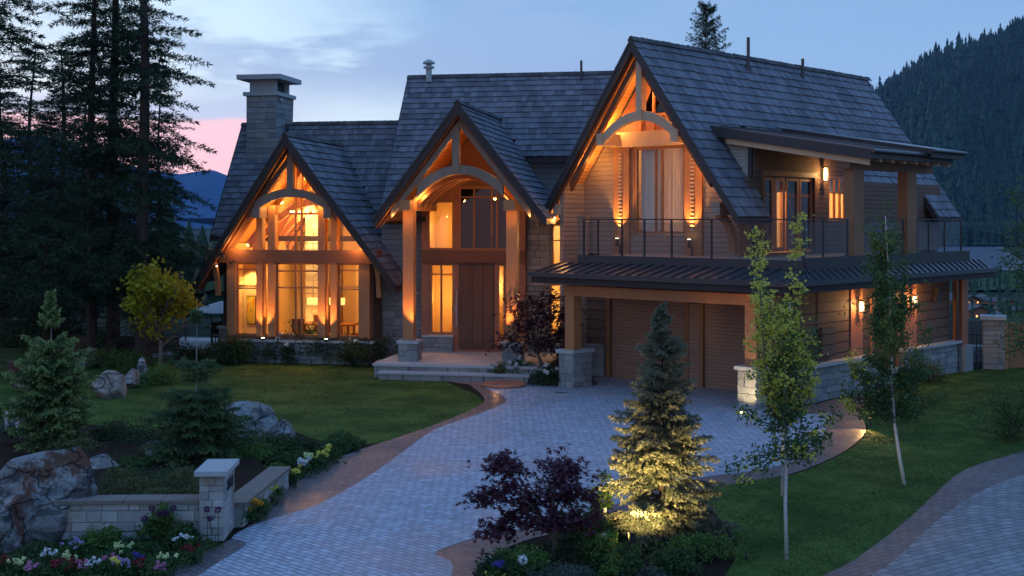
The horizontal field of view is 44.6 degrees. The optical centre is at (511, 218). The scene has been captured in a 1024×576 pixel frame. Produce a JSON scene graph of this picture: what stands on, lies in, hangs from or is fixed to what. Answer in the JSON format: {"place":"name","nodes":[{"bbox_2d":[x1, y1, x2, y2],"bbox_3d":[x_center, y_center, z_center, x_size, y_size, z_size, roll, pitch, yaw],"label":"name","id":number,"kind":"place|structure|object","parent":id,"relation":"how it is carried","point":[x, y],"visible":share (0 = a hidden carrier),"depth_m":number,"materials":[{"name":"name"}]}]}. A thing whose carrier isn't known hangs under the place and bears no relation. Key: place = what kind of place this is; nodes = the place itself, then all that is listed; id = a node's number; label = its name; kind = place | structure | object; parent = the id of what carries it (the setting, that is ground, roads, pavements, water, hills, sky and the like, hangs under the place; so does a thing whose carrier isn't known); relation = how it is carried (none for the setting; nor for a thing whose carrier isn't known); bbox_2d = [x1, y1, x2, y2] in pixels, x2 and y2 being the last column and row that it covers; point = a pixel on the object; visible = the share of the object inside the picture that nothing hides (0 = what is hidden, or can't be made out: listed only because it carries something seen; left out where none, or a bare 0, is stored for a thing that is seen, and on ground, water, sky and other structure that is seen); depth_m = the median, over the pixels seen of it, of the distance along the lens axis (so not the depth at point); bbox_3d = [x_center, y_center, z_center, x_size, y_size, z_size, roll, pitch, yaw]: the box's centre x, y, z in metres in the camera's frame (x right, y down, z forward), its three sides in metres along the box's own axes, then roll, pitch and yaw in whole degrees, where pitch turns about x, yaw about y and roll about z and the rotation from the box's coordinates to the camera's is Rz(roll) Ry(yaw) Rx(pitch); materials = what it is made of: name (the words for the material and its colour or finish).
{"place":"outdoors","nodes":[
{"label":"outdoors","id":0,"kind":"place"},
{"bbox_2d":[0,137,226,227],"bbox_3d":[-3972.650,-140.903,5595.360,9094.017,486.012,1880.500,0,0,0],"label":"mountain","id":1,"kind":"structure","parent":0,"point":[210,184],"depth_m":5359.81,"materials":[{"name":"blue"}]},
{"bbox_2d":[179,337,217,350],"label":"terrace","id":2,"kind":"structure","parent":0,"point":[203,341],"depth_m":49.66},
{"bbox_2d":[0,345,482,444],"bbox_3d":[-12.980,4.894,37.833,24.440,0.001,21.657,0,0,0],"label":"lawn","id":3,"kind":"structure","parent":0,"point":[424,392],"depth_m":34.15,"materials":[{"name":"plant"}]},
{"bbox_2d":[0,303,62,347],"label":"shrub","id":4,"kind":"object","parent":3,"relation":"on","point":[11,334],"visible":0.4,"depth_m":48.01,"materials":[{"name":"green plant"}]},
{"bbox_2d":[1,326,65,349],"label":"shrub","id":5,"kind":"object","parent":3,"relation":"on","point":[23,340],"visible":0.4,"depth_m":47.43,"materials":[{"name":"green plant"}]},
{"bbox_2d":[0,0,97,373],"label":"tall spruce","id":6,"kind":"object","parent":3,"relation":"on","point":[5,128],"visible":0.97,"depth_m":38.41,"materials":[{"name":"green plant"}]},
{"bbox_2d":[0,114,122,351],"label":"tall spruce","id":7,"kind":"object","parent":3,"relation":"on","point":[34,181],"visible":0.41,"depth_m":45.74,"materials":[{"name":"green plant"}]},
{"bbox_2d":[0,0,183,353],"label":"tall spruce","id":8,"kind":"object","parent":3,"relation":"on","point":[91,126],"visible":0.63,"depth_m":42.58,"materials":[{"name":"green plant"}]},
{"bbox_2d":[12,0,196,357],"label":"tall spruce","id":9,"kind":"object","parent":3,"relation":"on","point":[133,60],"visible":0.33,"depth_m":43.63,"materials":[{"name":"green plant"}]},
{"bbox_2d":[90,370,126,398],"bbox_3d":[-11.052,4.612,34.103,0.942,0.958,0.648,0,0,6],"label":"boulder","id":10,"kind":"object","parent":3,"relation":"on","point":[108,384],"visible":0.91,"depth_m":33.93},
{"bbox_2d":[78,343,151,369],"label":"shrub","id":11,"kind":"object","parent":3,"relation":"on","point":[113,354],"visible":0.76,"depth_m":40.76,"materials":[{"name":"green plant"}]},
{"bbox_2d":[67,334,180,352],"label":"terrace wall","id":12,"kind":"structure","parent":3,"relation":"on","point":[131,339],"depth_m":45.53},
{"bbox_2d":[48,0,235,365],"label":"tall spruce","id":13,"kind":"object","parent":3,"relation":"on","point":[141,197],"visible":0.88,"depth_m":41.29,"materials":[{"name":"green plant"}]},
{"bbox_2d":[116,350,169,374],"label":"shrub","id":14,"kind":"object","parent":3,"relation":"on","point":[128,365],"visible":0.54,"depth_m":39.50,"materials":[{"name":"green plant"}]},
{"bbox_2d":[129,359,184,388],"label":"shrub","id":15,"kind":"object","parent":3,"relation":"on","point":[157,373],"visible":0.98,"depth_m":36.57,"materials":[{"name":"green plant"}]},
{"bbox_2d":[116,255,203,369],"bbox_3d":[-10.984,3.033,39.033,2.496,3.837,2.501,0,0,0],"label":"yellow maple","id":16,"kind":"object","parent":3,"relation":"on","point":[146,287],"visible":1,"depth_m":38.79,"materials":[{"name":"plant"}]},
{"bbox_2d":[158,338,201,364],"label":"shrub","id":17,"kind":"object","parent":3,"relation":"on","point":[174,349],"visible":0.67,"depth_m":42.08,"materials":[{"name":"green plant"}]},
{"bbox_2d":[201,329,244,365],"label":"shrub","id":18,"kind":"object","parent":3,"relation":"on","point":[221,352],"visible":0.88,"depth_m":41.63,"materials":[{"name":"green plant"}]},
{"bbox_2d":[218,332,276,364],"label":"shrub","id":19,"kind":"object","parent":3,"relation":"on","point":[249,349],"visible":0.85,"depth_m":41.96,"materials":[{"name":"green plant"}]},
{"bbox_2d":[283,315,329,363],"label":"shrub","id":20,"kind":"object","parent":3,"relation":"on","point":[311,331],"visible":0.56,"depth_m":42.24,"materials":[{"name":"green plant"}]},
{"bbox_2d":[326,332,365,367],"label":"shrub","id":21,"kind":"object","parent":3,"relation":"on","point":[346,356],"visible":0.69,"depth_m":41.38,"materials":[{"name":"green plant"}]},
{"bbox_2d":[330,331,399,367],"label":"shrub","id":22,"kind":"object","parent":3,"relation":"on","point":[381,354],"visible":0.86,"depth_m":41.20,"materials":[{"name":"green plant"}]},
{"bbox_2d":[449,381,483,386],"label":"path","id":23,"kind":"structure","parent":0,"point":[473,383],"depth_m":37.19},
{"bbox_2d":[482,380,525,388],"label":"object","id":24,"kind":"object","parent":23,"relation":"on","point":[503,384],"visible":1,"depth_m":36.23,"materials":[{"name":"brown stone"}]},
{"bbox_2d":[0,319,1023,575],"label":"ground","id":25,"kind":"structure","parent":0,"point":[720,567],"depth_m":19.30,"materials":[{"name":"soil"}]},
{"bbox_2d":[0,494,39,554],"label":"boulder","id":26,"kind":"object","parent":25,"relation":"on","point":[18,512],"visible":0.8,"depth_m":18.40,"materials":[{"name":"stone"}]},
{"bbox_2d":[0,446,98,544],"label":"boulder","id":27,"kind":"object","parent":25,"relation":"on","point":[44,477],"visible":0.64,"depth_m":19.14,"materials":[{"name":"stone"}]},
{"bbox_2d":[0,289,100,453],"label":"young fir","id":28,"kind":"object","parent":25,"relation":"on","point":[57,411],"visible":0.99,"depth_m":25.77,"materials":[{"name":"green plant"}]},
{"bbox_2d":[60,536,89,558],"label":"flower clump","id":29,"kind":"object","parent":25,"relation":"on","point":[71,548],"visible":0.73,"depth_m":17.90,"materials":[{"name":"green plant"}]},
{"bbox_2d":[75,524,125,554],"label":"shrub","id":30,"kind":"object","parent":25,"relation":"on","point":[108,537],"visible":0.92,"depth_m":18.36,"materials":[{"name":"green plant"}]},
{"bbox_2d":[0,528,223,575],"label":"flower bed leaves","id":31,"kind":"object","parent":25,"relation":"on","point":[138,544],"visible":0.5,"depth_m":18.13,"materials":[{"name":"green plant"}]},
{"bbox_2d":[77,412,154,441],"bbox_3d":[-8.461,4.487,26.667,1.650,0.638,1.717,0,0,14],"label":"shrub","id":32,"kind":"object","parent":25,"relation":"on","point":[108,431],"visible":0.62,"depth_m":26.59,"materials":[{"name":"green plant"}]},
{"bbox_2d":[131,502,177,540],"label":"shrub","id":33,"kind":"object","parent":25,"relation":"on","point":[159,529],"visible":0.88,"depth_m":18.88,"materials":[{"name":"green plant"}]},
{"bbox_2d":[49,439,266,494],"bbox_3d":[-6.492,4.750,22.582,4.157,0.300,7.158,0,0,-16],"label":"raised bed","id":34,"kind":"object","parent":25,"relation":"on","point":[248,468],"visible":0.15,"depth_m":23.35,"materials":[{"name":"plant"}]},
{"bbox_2d":[53,433,107,450],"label":"shrub","id":35,"kind":"object","parent":34,"relation":"on","point":[82,445],"visible":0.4,"depth_m":25.09,"materials":[{"name":"green plant"}]},
{"bbox_2d":[90,454,118,468],"bbox_3d":[-7.522,4.649,23.207,0.632,0.561,0.469,0,0,-23],"label":"boulder","id":36,"kind":"object","parent":34,"relation":"on","point":[100,461],"visible":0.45,"depth_m":23.06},
{"bbox_2d":[98,420,165,447],"bbox_3d":[-7.777,4.497,25.852,1.558,0.619,1.896,0,0,7],"label":"shrub","id":37,"kind":"object","parent":34,"relation":"on","point":[144,437],"visible":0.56,"depth_m":25.97,"materials":[{"name":"green plant"}]},
{"bbox_2d":[108,453,159,470],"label":"shrub","id":38,"kind":"object","parent":34,"relation":"on","point":[130,462],"visible":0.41,"depth_m":23.20,"materials":[{"name":"green plant"}]},
{"bbox_2d":[97,466,198,509],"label":"juniper","id":39,"kind":"object","parent":34,"relation":"on","point":[156,486],"visible":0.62,"depth_m":20.61,"materials":[{"name":"green plant"}]},
{"bbox_2d":[124,455,202,488],"bbox_3d":[-5.915,4.487,21.949,2.184,0.637,1.345,0,0,-28],"label":"shrub","id":40,"kind":"object","parent":34,"relation":"on","point":[159,475],"visible":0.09,"depth_m":21.82,"materials":[{"name":"green plant"}]},
{"bbox_2d":[132,309,268,465],"bbox_3d":[-6.041,3.392,24.145,2.528,3.309,2.336,0,0,0],"label":"young fir","id":41,"kind":"object","parent":34,"relation":"on","point":[196,429],"visible":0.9,"depth_m":23.86,"materials":[{"name":"green plant"}]},
{"bbox_2d":[210,436,283,465],"bbox_3d":[-5.304,4.505,24.244,1.732,0.601,1.123,0,0,3],"label":"shrub","id":42,"kind":"object","parent":34,"relation":"on","point":[262,453],"visible":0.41,"depth_m":24.28,"materials":[{"name":"green plant"}]},
{"bbox_2d":[252,429,308,462],"bbox_3d":[-4.726,4.545,25.174,1.554,0.522,1.431,0,0,9],"label":"shrub","id":43,"kind":"object","parent":34,"relation":"on","point":[281,444],"visible":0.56,"depth_m":25.20,"materials":[{"name":"green plant"}]},
{"bbox_2d":[120,57,208,342],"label":"tall spruce","id":44,"kind":"object","parent":25,"relation":"on","point":[170,118],"visible":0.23,"depth_m":46.92,"materials":[{"name":"green plant"}]},
{"bbox_2d":[48,459,290,540],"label":"garden wall","id":45,"kind":"structure","parent":25,"relation":"on","point":[124,513],"depth_m":18.99,"materials":[{"name":"stone"}]},
{"bbox_2d":[163,519,198,546],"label":"shrub","id":46,"kind":"object","parent":25,"relation":"on","point":[179,528],"visible":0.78,"depth_m":18.62,"materials":[{"name":"green plant"}]},
{"bbox_2d":[175,543,203,563],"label":"flower clump","id":47,"kind":"object","parent":25,"relation":"on","point":[191,555],"visible":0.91,"depth_m":17.64,"materials":[{"name":"green plant"}]},
{"bbox_2d":[225,401,280,446],"bbox_3d":[-5.607,4.416,26.523,1.239,1.113,1.048,0,0,-29],"label":"boulder","id":48,"kind":"object","parent":25,"relation":"on","point":[264,416],"visible":0.42,"depth_m":26.25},
{"bbox_2d":[241,429,366,523],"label":"flower bed leaves","id":49,"kind":"object","parent":25,"relation":"on","point":[285,455],"visible":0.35,"depth_m":25.77,"materials":[{"name":"green plant"}]},
{"bbox_2d":[470,548,525,575],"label":"shrub","id":50,"kind":"object","parent":25,"relation":"on","point":[482,569],"visible":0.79,"depth_m":16.81,"materials":[{"name":"green plant"}]},
{"bbox_2d":[484,542,550,575],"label":"shrub","id":51,"kind":"object","parent":25,"relation":"on","point":[522,558],"visible":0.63,"depth_m":17.11,"materials":[{"name":"green plant"}]},
{"bbox_2d":[168,376,890,575],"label":"driveway border","id":52,"kind":"object","parent":25,"relation":"on","point":[363,463],"visible":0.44,"depth_m":23.67,"materials":[{"name":"stone"}]},
{"bbox_2d":[246,497,272,521],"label":"flower clump","id":53,"kind":"object","parent":52,"relation":"on","point":[252,513],"visible":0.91,"depth_m":20.15,"materials":[{"name":"green plant"}]},
{"bbox_2d":[485,288,592,364],"bbox_3d":[0.829,3.488,38.144,3.370,2.849,3.010,0,0,0],"label":"japanese maple","id":54,"kind":"object","parent":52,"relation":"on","point":[531,323],"visible":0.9,"depth_m":37.75,"materials":[{"name":"purple plant"}]},
{"bbox_2d":[526,361,560,386],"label":"shrub","id":55,"kind":"object","parent":52,"relation":"on","point":[542,374],"visible":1,"depth_m":36.49,"materials":[{"name":"green plant"}]},
{"bbox_2d":[456,443,614,556],"bbox_3d":[0.304,4.130,18.109,2.310,1.660,1.658,0,0,0],"label":"japanese maple","id":56,"kind":"object","parent":25,"relation":"on","point":[527,502],"visible":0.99,"depth_m":17.91,"materials":[{"name":"purple plant"}]},
{"bbox_2d":[526,560,598,575],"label":"shrub","id":57,"kind":"object","parent":25,"relation":"on","point":[560,571],"visible":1,"depth_m":16.62,"materials":[{"name":"green plant"}]},
{"bbox_2d":[554,505,618,543],"bbox_3d":[1.097,4.582,19.005,1.031,0.649,0.990,0,0,2],"label":"shrub","id":58,"kind":"object","parent":25,"relation":"on","point":[605,524],"visible":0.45,"depth_m":18.88,"materials":[{"name":"green plant"}]},
{"bbox_2d":[474,526,703,575],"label":"plants","id":59,"kind":"object","parent":25,"relation":"on","point":[567,545],"visible":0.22,"depth_m":17.95,"materials":[{"name":"green plant"}]},
{"bbox_2d":[193,36,996,409],"bbox_3d":[2.248,-0.515,44.402,27.192,10.830,18.093,0,0,34],"label":"chalet","id":60,"kind":"object","parent":25,"relation":"on","point":[437,222],"visible":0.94,"depth_m":39.22,"materials":[{"name":"brown wood"}]},
{"bbox_2d":[237,263,255,334],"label":"window","id":61,"kind":"structure","parent":60,"relation":"in","point":[238,286],"depth_m":42.70,"materials":[{"name":"brown wood"}]},
{"bbox_2d":[277,263,317,335],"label":"window","id":62,"kind":"structure","parent":60,"relation":"in","point":[295,264],"depth_m":42.32,"materials":[{"name":"brown wood"}]},
{"bbox_2d":[338,263,358,336],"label":"window","id":63,"kind":"structure","parent":60,"relation":"in","point":[340,287],"depth_m":42.02,"materials":[{"name":"brown wood"}]},
{"bbox_2d":[430,264,453,333],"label":"window","id":64,"kind":"structure","parent":60,"relation":"in","point":[431,265],"depth_m":42.11,"materials":[{"name":"brown wood"}]},
{"bbox_2d":[455,263,494,349],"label":"front door","id":65,"kind":"structure","parent":60,"relation":"in","point":[476,280],"depth_m":41.85,"materials":[{"name":"brown wood"}]},
{"bbox_2d":[459,187,506,249],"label":"window","id":66,"kind":"structure","parent":60,"relation":"in","point":[482,216],"depth_m":41.87,"materials":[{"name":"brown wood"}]},
{"bbox_2d":[612,299,683,383],"bbox_3d":[4.111,3.685,37.586,2.780,2.410,0.060,0,0,43],"label":"garage door","id":67,"kind":"structure","parent":60,"relation":"in","point":[631,319],"depth_m":37.94,"materials":[{"name":"wood"}]},
{"bbox_2d":[642,146,659,234],"bbox_3d":[4.259,-0.875,38.200,0.740,2.750,0.097,0,0,43],"label":"curtain","id":68,"kind":"object","parent":60,"relation":"hanging from","point":[648,184],"visible":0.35,"depth_m":38.23,"materials":[{"name":"white fabric"}]},
{"bbox_2d":[635,145,683,233],"bbox_3d":[4.477,-0.860,37.627,1.880,2.640,0.100,0,0,43],"label":"window","id":69,"kind":"structure","parent":60,"relation":"in","point":[656,148],"depth_m":37.71,"materials":[{"name":"brown wood"}]},
{"bbox_2d":[663,145,683,234],"bbox_3d":[4.947,-0.875,37.559,1.060,2.750,0.098,0,0,43],"label":"curtain","id":70,"kind":"object","parent":60,"relation":"hanging from","point":[673,183],"visible":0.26,"depth_m":37.66,"materials":[{"name":"fabric"}]},
{"bbox_2d":[705,305,744,390],"bbox_3d":[6.645,3.685,35.223,2.850,2.410,0.060,0,0,43],"label":"garage door","id":71,"kind":"structure","parent":60,"relation":"in","point":[724,325],"depth_m":35.74,"materials":[{"name":"wood"}]},
{"bbox_2d":[766,177,773,251],"bbox_3d":[7.472,-0.125,36.543,0.100,2.210,0.560,0,0,43],"label":"balcony door","id":72,"kind":"structure","parent":60,"relation":"in","point":[769,180],"depth_m":36.65,"materials":[{"name":"red wood"}]},
{"bbox_2d":[774,177,784,251],"bbox_3d":[7.895,-0.125,36.996,0.100,2.210,0.600,0,0,43],"label":"balcony door","id":73,"kind":"structure","parent":60,"relation":"in","point":[776,179],"depth_m":37.10,"materials":[{"name":"red wood"}]},
{"bbox_2d":[785,177,798,251],"bbox_3d":[8.393,-0.125,37.530,0.100,2.210,0.740,0,0,43],"label":"balcony door","id":74,"kind":"structure","parent":60,"relation":"in","point":[791,184],"depth_m":37.50,"materials":[{"name":"red wood"}]},
{"bbox_2d":[799,178,811,250],"bbox_3d":[8.935,-0.125,38.112,0.100,2.210,0.770,0,0,43],"label":"balcony door","id":75,"kind":"structure","parent":60,"relation":"in","point":[805,184],"depth_m":38.18,"materials":[{"name":"red wood"}]},
{"bbox_2d":[829,176,843,218],"bbox_3d":[10.269,-0.650,39.527,0.100,1.360,1.140,0,0,43],"label":"window","id":76,"kind":"structure","parent":60,"relation":"in","point":[834,192],"depth_m":39.48,"materials":[{"name":"brown wood"}]},
{"bbox_2d":[584,468,614,519],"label":"shrub","id":77,"kind":"object","parent":25,"relation":"on","point":[606,497],"visible":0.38,"depth_m":19.71,"materials":[{"name":"green plant"}]},
{"bbox_2d":[575,531,625,571],"bbox_3d":[1.259,4.663,17.658,0.770,0.486,0.880,0,0,0],"label":"shrub","id":78,"kind":"object","parent":25,"relation":"on","point":[587,550],"visible":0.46,"depth_m":17.55,"materials":[{"name":"green plant"}]},
{"bbox_2d":[582,527,622,568],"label":"shrub","id":79,"kind":"object","parent":25,"relation":"on","point":[608,540],"visible":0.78,"depth_m":17.43,"materials":[{"name":"green plant"}]},
{"bbox_2d":[597,554,623,575],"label":"shrub","id":80,"kind":"object","parent":25,"relation":"on","point":[614,566],"visible":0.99,"depth_m":16.74,"materials":[{"name":"green plant"}]},
{"bbox_2d":[611,540,645,575],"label":"shrub","id":81,"kind":"object","parent":25,"relation":"on","point":[628,559],"visible":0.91,"depth_m":16.72,"materials":[{"name":"green plant"}]},
{"bbox_2d":[581,301,742,560],"bbox_3d":[2.381,3.213,19.153,2.317,3.923,2.282,0,0,-38],"label":"blue spruce","id":82,"kind":"object","parent":25,"relation":"on","point":[663,516],"visible":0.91,"depth_m":18.86,"materials":[{"name":"green plant"}]},
{"bbox_2d":[646,542,706,575],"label":"shrub","id":83,"kind":"object","parent":25,"relation":"on","point":[672,558],"visible":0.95,"depth_m":17.09,"materials":[{"name":"green plant"}]},
{"bbox_2d":[651,528,745,563],"bbox_3d":[2.685,4.679,18.057,1.333,0.454,0.976,0,0,-3],"label":"shrub","id":84,"kind":"object","parent":25,"relation":"on","point":[705,551],"visible":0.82,"depth_m":17.94,"materials":[{"name":"green plant"}]},
{"bbox_2d":[823,451,1023,575],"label":"road border","id":85,"kind":"object","parent":25,"relation":"on","point":[963,486],"visible":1,"depth_m":20.98,"materials":[{"name":"stone"}]},
{"bbox_2d":[0,61,1023,344],"bbox_3d":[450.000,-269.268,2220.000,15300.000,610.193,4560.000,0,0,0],"label":"ground","id":86,"kind":"structure","parent":0,"point":[196,329],"depth_m":60.30,"materials":[{"name":"plant"}]},
{"bbox_2d":[0,74,86,333],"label":"tall spruce","id":87,"kind":"object","parent":86,"relation":"on","point":[9,148],"visible":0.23,"depth_m":51.87,"materials":[{"name":"green plant"}]},
{"bbox_2d":[0,46,103,330],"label":"tall spruce","id":88,"kind":"object","parent":86,"relation":"on","point":[31,103],"visible":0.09,"depth_m":53.83,"materials":[{"name":"green plant"}]},
{"bbox_2d":[0,53,129,333],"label":"tall spruce","id":89,"kind":"object","parent":86,"relation":"on","point":[66,112],"visible":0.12,"depth_m":49.75,"materials":[{"name":"green plant"}]},
{"bbox_2d":[8,201,222,317],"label":"forest","id":90,"kind":"object","parent":86,"relation":"on","point":[207,293],"visible":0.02,"depth_m":90.75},
{"bbox_2d":[685,0,731,51],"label":"spruce","id":91,"kind":"object","parent":86,"relation":"on","point":[706,13],"visible":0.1,"depth_m":65.84,"materials":[{"name":"green plant"}]},
{"bbox_2d":[872,14,1023,224],"bbox_3d":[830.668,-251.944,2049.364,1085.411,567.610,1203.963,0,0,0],"label":"forest","id":92,"kind":"object","parent":86,"relation":"on","point":[948,97],"visible":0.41,"depth_m":1989.05,"materials":[{"name":"plant"}]},
{"bbox_2d":[940,220,1023,245],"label":"forest","id":93,"kind":"object","parent":86,"relation":"on","point":[974,233],"visible":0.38,"depth_m":1305.85,"materials":[{"name":"plant"}]},
{"bbox_2d":[949,265,1023,317],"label":"forest","id":94,"kind":"object","parent":86,"relation":"on","point":[973,285],"visible":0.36,"depth_m":472.55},
{"bbox_2d":[0,0,1023,174],"label":"sky","id":95,"kind":"structure","parent":0,"point":[353,60],"materials":[{"name":"blue"}]},
{"bbox_2d":[199,377,840,575],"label":"driveway","id":96,"kind":"structure","parent":0,"point":[402,514],"depth_m":23.47,"materials":[{"name":"stone"}]},
{"bbox_2d":[700,368,1023,575],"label":"lawn","id":97,"kind":"structure","parent":0,"point":[813,542],"depth_m":22.39,"materials":[{"name":"plant"}]},
{"bbox_2d":[743,274,805,495],"bbox_3d":[4.661,2.965,22.139,1.168,3.971,1.014,0,0,35],"label":"birch","id":98,"kind":"object","parent":97,"relation":"on","point":[775,307],"visible":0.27,"depth_m":21.99,"materials":[{"name":"green plant"}]},
{"bbox_2d":[719,206,842,559],"bbox_3d":[3.883,2.381,17.858,1.761,5.139,1.279,0,0,0],"label":"birch","id":99,"kind":"object","parent":97,"relation":"on","point":[782,388],"visible":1,"depth_m":17.88,"materials":[{"name":"green plant"}]},
{"bbox_2d":[833,196,955,484],"bbox_3d":[6.911,2.271,23.057,2.021,5.371,1.820,0,0,-43],"label":"birch","id":100,"kind":"object","parent":97,"relation":"on","point":[895,308],"visible":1,"depth_m":22.87,"materials":[{"name":"green plant"}]},
{"bbox_2d":[912,352,953,383],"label":"shrub","id":101,"kind":"object","parent":97,"relation":"on","point":[937,375],"visible":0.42,"depth_m":37.20,"materials":[{"name":"green plant"}]},
{"bbox_2d":[958,374,1023,440],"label":"shrub","id":102,"kind":"object","parent":97,"relation":"on","point":[1011,426],"visible":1,"depth_m":27.70,"materials":[{"name":"green plant"}]},
{"bbox_2d":[980,314,1006,369],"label":"gate pillar","id":103,"kind":"structure","parent":97,"relation":"on","point":[991,328],"depth_m":40.48,"materials":[{"name":"stone"}]},
{"bbox_2d":[984,168,1023,367],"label":"leafy tree","id":104,"kind":"object","parent":97,"relation":"on","point":[1008,336],"visible":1,"depth_m":30.06,"materials":[{"name":"green plant"}]},
{"bbox_2d":[1004,321,1023,368],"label":"wooden fence","id":105,"kind":"object","parent":97,"relation":"on","point":[1016,360],"visible":0.64,"depth_m":40.62,"materials":[{"name":"brown wood"}]},
{"bbox_2d":[872,474,1023,575],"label":"road","id":106,"kind":"structure","parent":0,"point":[981,533],"depth_m":18.88,"materials":[{"name":"stone"}]},
{"bbox_2d":[937,245,1013,266],"bbox_3d":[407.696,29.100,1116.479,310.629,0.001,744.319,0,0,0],"label":"valley clearing","id":107,"kind":"structure","parent":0,"point":[982,254],"depth_m":1042.60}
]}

